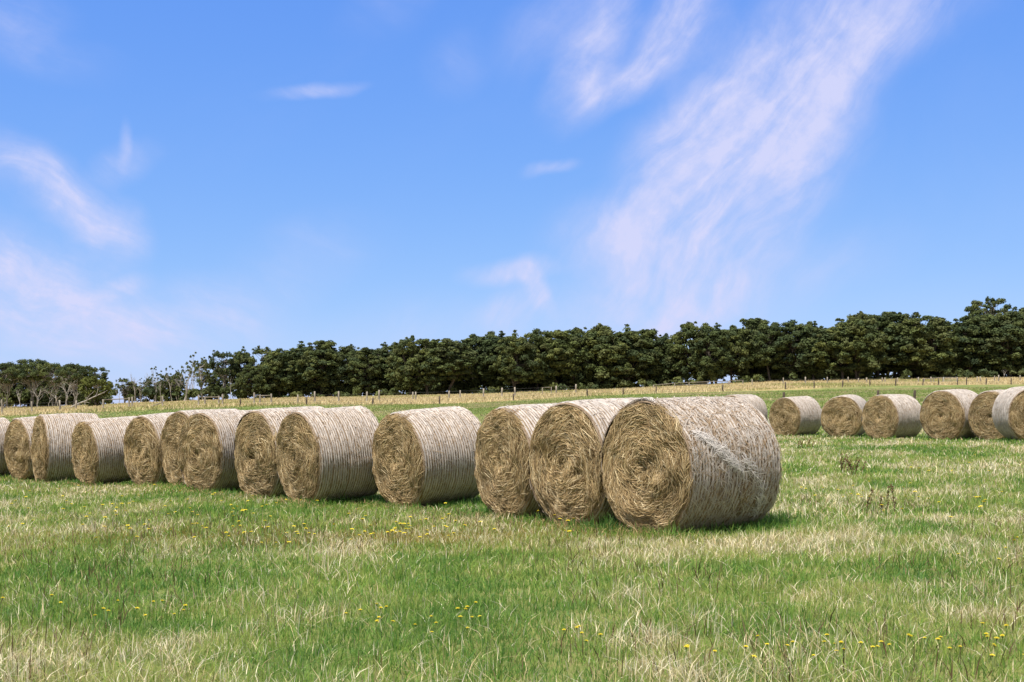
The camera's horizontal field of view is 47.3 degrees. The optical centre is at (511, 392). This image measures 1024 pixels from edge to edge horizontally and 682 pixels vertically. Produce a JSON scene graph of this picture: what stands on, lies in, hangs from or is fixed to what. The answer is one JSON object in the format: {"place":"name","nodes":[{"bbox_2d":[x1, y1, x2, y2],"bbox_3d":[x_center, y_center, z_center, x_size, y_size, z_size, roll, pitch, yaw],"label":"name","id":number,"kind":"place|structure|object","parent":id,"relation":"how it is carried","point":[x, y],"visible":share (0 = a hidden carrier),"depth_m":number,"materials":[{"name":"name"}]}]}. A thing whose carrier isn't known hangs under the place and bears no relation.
{"place":"outdoors","nodes":[
{"label":"outdoors","id":0,"kind":"place"},
{"bbox_2d":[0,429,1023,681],"bbox_3d":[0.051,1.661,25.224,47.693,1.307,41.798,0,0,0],"label":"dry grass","id":1,"kind":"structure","parent":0,"point":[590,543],"depth_m":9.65,"materials":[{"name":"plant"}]},
{"bbox_2d":[0,379,1023,681],"bbox_3d":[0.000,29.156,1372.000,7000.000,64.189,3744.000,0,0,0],"label":"pasture ground","id":2,"kind":"structure","parent":0,"point":[552,653],"depth_m":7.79,"materials":[{"name":"green plant"}]},
{"bbox_2d":[0,417,9,475],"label":"hay bale","id":3,"kind":"object","parent":2,"relation":"on","point":[4,425],"visible":0.52,"depth_m":28.14,"materials":[{"name":"plant"}]},
{"bbox_2d":[0,362,27,407],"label":"gum tree","id":4,"kind":"object","parent":2,"relation":"on","point":[5,370],"visible":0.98,"depth_m":207.31,"materials":[{"name":"green plant"}]},
{"bbox_2d":[0,379,31,405],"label":"gum tree","id":5,"kind":"object","parent":2,"relation":"on","point":[17,386],"visible":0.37,"depth_m":218.81,"materials":[{"name":"green plant"}]},
{"bbox_2d":[3,416,36,479],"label":"hay bale","id":6,"kind":"object","parent":2,"relation":"on","point":[17,441],"visible":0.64,"depth_m":27.02,"materials":[{"name":"plant"}]},
{"bbox_2d":[3,358,53,406],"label":"gum tree","id":7,"kind":"object","parent":2,"relation":"on","point":[25,365],"visible":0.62,"depth_m":210.81,"materials":[{"name":"green plant"}]},
{"bbox_2d":[0,399,76,412],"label":"timber fence","id":8,"kind":"object","parent":2,"relation":"on","point":[2,404],"visible":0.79,"depth_m":111.33,"materials":[{"name":"wood"}]},
{"bbox_2d":[28,375,58,405],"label":"gum tree","id":9,"kind":"object","parent":2,"relation":"on","point":[40,386],"visible":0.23,"depth_m":219.25,"materials":[{"name":"green plant"}]},
{"bbox_2d":[30,362,75,405],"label":"gum tree","id":10,"kind":"object","parent":2,"relation":"on","point":[43,372],"visible":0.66,"depth_m":209.01,"materials":[{"name":"green plant"}]},
{"bbox_2d":[0,388,113,406],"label":"undergrowth","id":11,"kind":"object","parent":2,"relation":"on","point":[45,401],"visible":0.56,"depth_m":216.53,"materials":[{"name":"green plant"}]},
{"bbox_2d":[30,412,98,482],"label":"hay bale","id":12,"kind":"object","parent":2,"relation":"on","point":[51,450],"visible":0.73,"depth_m":25.57,"materials":[{"name":"plant"}]},
{"bbox_2d":[58,377,74,405],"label":"dead tree","id":13,"kind":"object","parent":2,"relation":"on","point":[67,396],"visible":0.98,"depth_m":202.84,"materials":[{"name":"grey wood"}]},
{"bbox_2d":[54,379,82,402],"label":"gum tree","id":14,"kind":"object","parent":2,"relation":"on","point":[69,390],"visible":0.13,"depth_m":219.13,"materials":[{"name":"green plant"}]},
{"bbox_2d":[53,362,94,404],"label":"gum tree","id":15,"kind":"object","parent":2,"relation":"on","point":[77,369],"visible":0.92,"depth_m":206.89,"materials":[{"name":"green plant"}]},
{"bbox_2d":[70,390,105,406],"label":"fallen branch","id":16,"kind":"object","parent":2,"relation":"on","point":[88,399],"visible":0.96,"depth_m":147.91,"materials":[{"name":"wood"}]},
{"bbox_2d":[80,365,109,403],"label":"gum tree","id":17,"kind":"object","parent":2,"relation":"on","point":[103,373],"visible":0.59,"depth_m":209.96,"materials":[{"name":"green plant"}]},
{"bbox_2d":[77,375,113,405],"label":"bushy tree","id":18,"kind":"object","parent":2,"relation":"on","point":[88,382],"visible":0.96,"depth_m":149.56,"materials":[{"name":"green plant"}]},
{"bbox_2d":[71,415,136,484],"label":"hay bale","id":19,"kind":"object","parent":2,"relation":"on","point":[97,450],"visible":0.84,"depth_m":23.78,"materials":[{"name":"plant"}]},
{"bbox_2d":[102,397,132,406],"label":"rail fence","id":20,"kind":"object","parent":2,"relation":"on","point":[128,398],"visible":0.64,"depth_m":115.99,"materials":[{"name":"grey wood"}]},
{"bbox_2d":[115,378,133,402],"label":"gum tree","id":21,"kind":"object","parent":2,"relation":"on","point":[126,389],"visible":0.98,"depth_m":225.71,"materials":[{"name":"green plant"}]},
{"bbox_2d":[124,383,143,401],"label":"gum tree","id":22,"kind":"object","parent":2,"relation":"on","point":[137,392],"visible":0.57,"depth_m":227.56,"materials":[{"name":"green plant"}]},
{"bbox_2d":[131,378,147,401],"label":"gum tree","id":23,"kind":"object","parent":2,"relation":"on","point":[140,386],"visible":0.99,"depth_m":217.14,"materials":[{"name":"green plant"}]},
{"bbox_2d":[142,378,153,401],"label":"gum tree","id":24,"kind":"object","parent":2,"relation":"on","point":[149,383],"visible":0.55,"depth_m":229.42,"materials":[{"name":"green plant"}]},
{"bbox_2d":[123,412,173,485],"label":"hay bale","id":25,"kind":"object","parent":2,"relation":"on","point":[142,452],"visible":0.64,"depth_m":22.75,"materials":[{"name":"plant"}]},
{"bbox_2d":[147,366,163,401],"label":"gum tree","id":26,"kind":"object","parent":2,"relation":"on","point":[151,378],"visible":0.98,"depth_m":225.97,"materials":[{"name":"green plant"}]},
{"bbox_2d":[159,374,173,394],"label":"gum tree","id":27,"kind":"object","parent":2,"relation":"on","point":[165,382],"visible":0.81,"depth_m":228.57,"materials":[{"name":"green plant"}]},
{"bbox_2d":[160,366,173,400],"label":"gum tree","id":28,"kind":"object","parent":2,"relation":"on","point":[169,377],"visible":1,"depth_m":221.41,"materials":[{"name":"green plant"}]},
{"bbox_2d":[165,375,185,399],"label":"gum tree","id":29,"kind":"object","parent":2,"relation":"on","point":[172,390],"visible":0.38,"depth_m":232.39,"materials":[{"name":"green plant"}]},
{"bbox_2d":[172,370,184,399],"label":"gum tree","id":30,"kind":"object","parent":2,"relation":"on","point":[178,375],"visible":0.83,"depth_m":230.70,"materials":[{"name":"green plant"}]},
{"bbox_2d":[180,352,199,400],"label":"gum tree","id":31,"kind":"object","parent":2,"relation":"on","point":[196,368],"visible":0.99,"depth_m":215.93,"materials":[{"name":"green plant"}]},
{"bbox_2d":[110,383,272,401],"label":"undergrowth","id":32,"kind":"object","parent":2,"relation":"on","point":[214,391],"visible":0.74,"depth_m":225.78,"materials":[{"name":"green plant"}]},
{"bbox_2d":[184,361,201,398],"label":"gum tree","id":33,"kind":"object","parent":2,"relation":"on","point":[193,380],"visible":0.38,"depth_m":227.76,"materials":[{"name":"green plant"}]},
{"bbox_2d":[161,408,238,485],"bbox_3d":[-5.837,1.042,22.403,1.377,1.494,1.581,-1,1,-44],"label":"hay bale","id":34,"kind":"object","parent":2,"relation":"on","point":[172,427],"visible":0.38,"depth_m":22.09,"materials":[{"name":"plant"}]},
{"bbox_2d":[195,357,211,399],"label":"gum tree","id":35,"kind":"object","parent":2,"relation":"on","point":[202,380],"visible":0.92,"depth_m":223.40,"materials":[{"name":"green plant"}]},
{"bbox_2d":[198,394,222,405],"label":"rail fence","id":36,"kind":"object","parent":2,"relation":"on","point":[205,397],"visible":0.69,"depth_m":120.34,"materials":[{"name":"grey wood"}]},
{"bbox_2d":[177,409,250,492],"bbox_3d":[-5.045,1.023,20.817,1.500,1.444,1.383,0,1,44],"label":"hay bale","id":37,"kind":"object","parent":2,"relation":"on","point":[205,454],"visible":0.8,"depth_m":20.23,"materials":[{"name":"plant"}]},
{"bbox_2d":[204,366,230,398],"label":"gum tree","id":38,"kind":"object","parent":2,"relation":"on","point":[216,377],"visible":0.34,"depth_m":234.74,"materials":[{"name":"green plant"}]},
{"bbox_2d":[208,350,237,398],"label":"gum tree","id":39,"kind":"object","parent":2,"relation":"on","point":[224,372],"visible":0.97,"depth_m":227.47,"materials":[{"name":"green plant"}]},
{"bbox_2d":[226,346,257,398],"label":"gum tree","id":40,"kind":"object","parent":2,"relation":"on","point":[241,357],"visible":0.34,"depth_m":230.79,"materials":[{"name":"green plant"}]},
{"bbox_2d":[234,363,262,397],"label":"gum tree","id":41,"kind":"object","parent":2,"relation":"on","point":[246,374],"visible":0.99,"depth_m":223.16,"materials":[{"name":"green plant"}]},
{"bbox_2d":[248,345,272,397],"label":"gum tree","id":42,"kind":"object","parent":2,"relation":"on","point":[265,351],"visible":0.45,"depth_m":229.08,"materials":[{"name":"green plant"}]},
{"bbox_2d":[253,392,271,403],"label":"rail fence","id":43,"kind":"object","parent":2,"relation":"on","point":[254,395],"visible":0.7,"depth_m":123.19,"materials":[{"name":"grey wood"}]},
{"bbox_2d":[234,405,323,498],"bbox_3d":[-3.730,0.972,19.472,1.405,1.501,1.576,-3,2,-40],"label":"hay bale","id":44,"kind":"object","parent":2,"relation":"on","point":[255,441],"visible":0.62,"depth_m":18.96,"materials":[{"name":"plant"}]},
{"bbox_2d":[258,348,300,397],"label":"gum tree","id":45,"kind":"object","parent":2,"relation":"on","point":[286,379],"visible":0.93,"depth_m":226.65,"materials":[{"name":"green plant"}]},
{"bbox_2d":[274,341,327,389],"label":"gum tree","id":46,"kind":"object","parent":2,"relation":"on","point":[298,352],"visible":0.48,"depth_m":228.28,"materials":[{"name":"green plant"}]},
{"bbox_2d":[289,377,314,396],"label":"gum tree","id":47,"kind":"object","parent":2,"relation":"on","point":[306,390],"visible":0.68,"depth_m":228.73,"materials":[{"name":"green plant"}]},
{"bbox_2d":[296,340,345,394],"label":"gum tree","id":48,"kind":"object","parent":2,"relation":"on","point":[325,349],"visible":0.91,"depth_m":226.80,"materials":[{"name":"green plant"}]},
{"bbox_2d":[275,405,378,502],"bbox_3d":[-2.836,0.938,18.220,1.320,1.445,1.529,-4,3,-38],"label":"hay bale","id":49,"kind":"object","parent":2,"relation":"on","point":[323,453],"visible":0.95,"depth_m":17.72,"materials":[{"name":"plant"}]},
{"bbox_2d":[319,344,366,393],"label":"gum tree","id":50,"kind":"object","parent":2,"relation":"on","point":[348,352],"visible":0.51,"depth_m":228.09,"materials":[{"name":"green plant"}]},
{"bbox_2d":[344,347,388,395],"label":"gum tree","id":51,"kind":"object","parent":2,"relation":"on","point":[364,354],"visible":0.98,"depth_m":225.21,"materials":[{"name":"green plant"}]},
{"bbox_2d":[370,342,402,390],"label":"gum tree","id":52,"kind":"object","parent":2,"relation":"on","point":[385,349],"visible":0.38,"depth_m":228.03,"materials":[{"name":"green plant"}]},
{"bbox_2d":[383,335,430,394],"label":"gum tree","id":53,"kind":"object","parent":2,"relation":"on","point":[402,378],"visible":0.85,"depth_m":220.24,"materials":[{"name":"green plant"}]},
{"bbox_2d":[372,406,481,505],"bbox_3d":[-1.235,0.942,17.618,1.353,1.444,1.532,-5,3,-37],"label":"hay bale","id":54,"kind":"object","parent":2,"relation":"on","point":[423,457],"visible":0.91,"depth_m":17.11,"materials":[{"name":"plant"}]},
{"bbox_2d":[403,338,451,393],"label":"gum tree","id":55,"kind":"object","parent":2,"relation":"on","point":[426,343],"visible":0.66,"depth_m":220.56,"materials":[{"name":"green plant"}]},
{"bbox_2d":[297,384,576,401],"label":"timber fence","id":56,"kind":"object","parent":2,"relation":"on","point":[315,397],"visible":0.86,"depth_m":133.06,"materials":[{"name":"wood"}]},
{"bbox_2d":[417,338,478,393],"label":"gum tree","id":57,"kind":"object","parent":2,"relation":"on","point":[460,354],"visible":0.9,"depth_m":220.19,"materials":[{"name":"green plant"}]},
{"bbox_2d":[453,334,498,387],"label":"gum tree","id":58,"kind":"object","parent":2,"relation":"on","point":[473,340],"visible":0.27,"depth_m":229.14,"materials":[{"name":"green plant"}]},
{"bbox_2d":[471,331,512,388],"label":"gum tree","id":59,"kind":"object","parent":2,"relation":"on","point":[490,343],"visible":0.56,"depth_m":226.64,"materials":[{"name":"green plant"}]},
{"bbox_2d":[0,376,1023,416],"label":"tall dry grass","id":60,"kind":"structure","parent":2,"relation":"on","point":[329,400],"depth_m":142.65,"materials":[{"name":"plant"}]},
{"bbox_2d":[489,330,541,390],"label":"gum tree","id":61,"kind":"object","parent":2,"relation":"on","point":[504,362],"visible":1,"depth_m":220.02,"materials":[{"name":"green plant"}]},
{"bbox_2d":[474,402,557,517],"bbox_3d":[0.386,0.851,15.190,1.375,1.443,1.530,-2,1,-31],"label":"hay bale","id":62,"kind":"object","parent":2,"relation":"on","point":[502,448],"visible":0.59,"depth_m":14.74,"materials":[{"name":"plant"}]},
{"bbox_2d":[509,328,559,388],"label":"gum tree","id":63,"kind":"object","parent":2,"relation":"on","point":[543,375],"visible":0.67,"depth_m":223.29,"materials":[{"name":"green plant"}]},
{"bbox_2d":[534,330,588,382],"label":"gum tree","id":64,"kind":"object","parent":2,"relation":"on","point":[559,336],"visible":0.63,"depth_m":223.89,"materials":[{"name":"green plant"}]},
{"bbox_2d":[556,375,571,384],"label":"gum tree","id":65,"kind":"object","parent":2,"relation":"on","point":[559,378],"visible":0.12,"depth_m":229.91,"materials":[{"name":"green plant"}]},
{"bbox_2d":[556,327,597,388],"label":"gum tree","id":66,"kind":"object","parent":2,"relation":"on","point":[579,376],"visible":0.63,"depth_m":225.37,"materials":[{"name":"green plant"}]},
{"bbox_2d":[528,397,647,524],"bbox_3d":[1.101,0.788,13.853,1.397,1.475,1.514,-2,1,-36],"label":"hay bale","id":67,"kind":"object","parent":2,"relation":"on","point":[564,466],"visible":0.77,"depth_m":13.38,"materials":[{"name":"plant"}]},
{"bbox_2d":[575,323,634,386],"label":"gum tree","id":68,"kind":"object","parent":2,"relation":"on","point":[598,334],"visible":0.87,"depth_m":224.01,"materials":[{"name":"green plant"}]},
{"bbox_2d":[239,377,1011,405],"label":"wire fence","id":69,"kind":"object","parent":2,"relation":"on","point":[986,379],"visible":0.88,"depth_m":127.71,"materials":[{"name":"grey metal"}]},
{"bbox_2d":[597,324,658,387],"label":"gum tree","id":70,"kind":"object","parent":2,"relation":"on","point":[634,340],"visible":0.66,"depth_m":226.59,"materials":[{"name":"green plant"}]},
{"bbox_2d":[264,363,1023,397],"bbox_3d":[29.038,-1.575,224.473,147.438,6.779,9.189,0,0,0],"label":"undergrowth","id":71,"kind":"object","parent":2,"relation":"on","point":[677,380],"visible":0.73,"depth_m":222.97,"materials":[{"name":"green plant"}]},
{"bbox_2d":[628,328,665,380],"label":"gum tree","id":72,"kind":"object","parent":2,"relation":"on","point":[651,335],"visible":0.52,"depth_m":229.64,"materials":[{"name":"green plant"}]},
{"bbox_2d":[648,333,686,382],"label":"gum tree","id":73,"kind":"object","parent":2,"relation":"on","point":[666,365],"visible":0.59,"depth_m":229.33,"materials":[{"name":"green plant"}]},
{"bbox_2d":[663,321,705,385],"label":"gum tree","id":74,"kind":"object","parent":2,"relation":"on","point":[677,349],"visible":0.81,"depth_m":226.96,"materials":[{"name":"green plant"}]},
{"bbox_2d":[653,381,728,387],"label":"rail fence","id":75,"kind":"object","parent":2,"relation":"on","point":[688,384],"visible":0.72,"depth_m":166.45,"materials":[{"name":"grey wood"}]},
{"bbox_2d":[601,395,781,533],"bbox_3d":[1.899,0.745,12.550,1.463,1.446,1.528,-1,1,-34],"label":"hay bale","id":76,"kind":"object","parent":2,"relation":"on","point":[683,463],"visible":0.94,"depth_m":12.06,"materials":[{"name":"plant"}]},
{"bbox_2d":[688,322,733,383],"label":"gum tree","id":77,"kind":"object","parent":2,"relation":"on","point":[706,363],"visible":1,"depth_m":221.70,"materials":[{"name":"green plant"}]},
{"bbox_2d":[711,325,754,381],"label":"gum tree","id":78,"kind":"object","parent":2,"relation":"on","point":[742,365],"visible":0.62,"depth_m":224.53,"materials":[{"name":"green plant"}]},
{"bbox_2d":[724,394,767,419],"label":"hay bale","id":79,"kind":"object","parent":2,"relation":"on","point":[757,402],"visible":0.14,"depth_m":44.01,"materials":[{"name":"plant"}]},
{"bbox_2d":[726,318,776,376],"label":"gum tree","id":80,"kind":"object","parent":2,"relation":"on","point":[750,324],"visible":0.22,"depth_m":229.73,"materials":[{"name":"green plant"}]},
{"bbox_2d":[746,322,789,381],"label":"gum tree","id":81,"kind":"object","parent":2,"relation":"on","point":[763,333],"visible":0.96,"depth_m":222.99,"materials":[{"name":"green plant"}]},
{"bbox_2d":[760,319,819,380],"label":"gum tree","id":82,"kind":"object","parent":2,"relation":"on","point":[793,331],"visible":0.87,"depth_m":222.44,"materials":[{"name":"green plant"}]},
{"bbox_2d":[769,396,820,436],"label":"hay bale","id":83,"kind":"object","parent":2,"relation":"on","point":[796,415],"visible":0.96,"depth_m":41.68,"materials":[{"name":"plant"}]},
{"bbox_2d":[792,320,832,380],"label":"gum tree","id":84,"kind":"object","parent":2,"relation":"on","point":[815,331],"visible":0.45,"depth_m":223.60,"materials":[{"name":"green plant"}]},
{"bbox_2d":[807,319,877,379],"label":"gum tree","id":85,"kind":"object","parent":2,"relation":"on","point":[828,336],"visible":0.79,"depth_m":220.38,"materials":[{"name":"green plant"}]},
{"bbox_2d":[820,394,865,436],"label":"hay bale","id":86,"kind":"object","parent":2,"relation":"on","point":[840,415],"visible":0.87,"depth_m":39.15,"materials":[{"name":"plant"}]},
{"bbox_2d":[840,456,866,474],"bbox_3d":[6.080,1.307,20.842,0.491,0.357,0.344,0,0,12],"label":"dock weed","id":87,"kind":"object","parent":2,"relation":"on","point":[851,468],"visible":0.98,"depth_m":20.81,"materials":[{"name":"plant"}]},
{"bbox_2d":[829,311,895,379],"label":"gum tree","id":88,"kind":"object","parent":2,"relation":"on","point":[858,324],"visible":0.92,"depth_m":219.50,"materials":[{"name":"green plant"}]},
{"bbox_2d":[866,484,896,513],"bbox_3d":[4.365,1.261,13.683,0.454,0.371,0.195,0,0,-25],"label":"dock weed","id":89,"kind":"object","parent":2,"relation":"on","point":[888,486],"visible":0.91,"depth_m":13.69,"materials":[{"name":"plant"}]},
{"bbox_2d":[865,311,902,376],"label":"gum tree","id":90,"kind":"object","parent":2,"relation":"on","point":[883,319],"visible":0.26,"depth_m":226.30,"materials":[{"name":"green plant"}]},
{"bbox_2d":[752,375,1020,383],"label":"timber fence","id":91,"kind":"object","parent":2,"relation":"on","point":[897,379],"visible":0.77,"depth_m":177.98,"materials":[{"name":"wood"}]},
{"bbox_2d":[861,394,921,438],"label":"hay bale","id":92,"kind":"object","parent":2,"relation":"on","point":[890,415],"visible":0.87,"depth_m":36.34,"materials":[{"name":"plant"}]},
{"bbox_2d":[875,311,930,377],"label":"gum tree","id":93,"kind":"object","parent":2,"relation":"on","point":[901,317],"visible":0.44,"depth_m":226.29,"materials":[{"name":"green plant"}]},
{"bbox_2d":[887,312,959,376],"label":"gum tree","id":94,"kind":"object","parent":2,"relation":"on","point":[936,329],"visible":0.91,"depth_m":224.13,"materials":[{"name":"green plant"}]},
{"bbox_2d":[920,317,966,372],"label":"gum tree","id":95,"kind":"object","parent":2,"relation":"on","point":[961,345],"visible":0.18,"depth_m":228.26,"materials":[{"name":"green plant"}]},
{"bbox_2d":[920,389,977,439],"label":"hay bale","id":96,"kind":"object","parent":2,"relation":"on","point":[943,414],"visible":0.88,"depth_m":33.68,"materials":[{"name":"plant"}]},
{"bbox_2d":[951,314,994,370],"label":"gum tree","id":97,"kind":"object","parent":2,"relation":"on","point":[971,323],"visible":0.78,"depth_m":227.52,"materials":[{"name":"green plant"}]},
{"bbox_2d":[967,389,1006,439],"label":"hay bale","id":98,"kind":"object","parent":2,"relation":"on","point":[981,422],"visible":0.6,"depth_m":32.72,"materials":[{"name":"plant"}]},
{"bbox_2d":[956,309,1022,370],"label":"gum tree","id":99,"kind":"object","parent":2,"relation":"on","point":[984,327],"visible":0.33,"depth_m":226.58,"materials":[{"name":"green plant"}]},
{"bbox_2d":[964,296,1017,315],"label":"gum tree","id":100,"kind":"object","parent":2,"relation":"on","point":[989,303],"visible":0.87,"depth_m":234.85,"materials":[{"name":"green plant"}]},
{"bbox_2d":[974,310,1023,377],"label":"gum tree","id":101,"kind":"object","parent":2,"relation":"on","point":[1010,332],"visible":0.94,"depth_m":224.33,"materials":[{"name":"green plant"}]},
{"bbox_2d":[992,386,1023,440],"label":"hay bale","id":102,"kind":"object","parent":2,"relation":"on","point":[1008,413],"visible":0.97,"depth_m":29.95,"materials":[{"name":"plant"}]},
{"bbox_2d":[1009,307,1023,370],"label":"gum tree","id":103,"kind":"object","parent":2,"relation":"on","point":[1021,311],"visible":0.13,"depth_m":229.47,"materials":[{"name":"green plant"}]},
{"bbox_2d":[0,0,1023,406],"label":"sky","id":104,"kind":"structure","parent":0,"point":[179,179],"materials":[{"name":"blue"}]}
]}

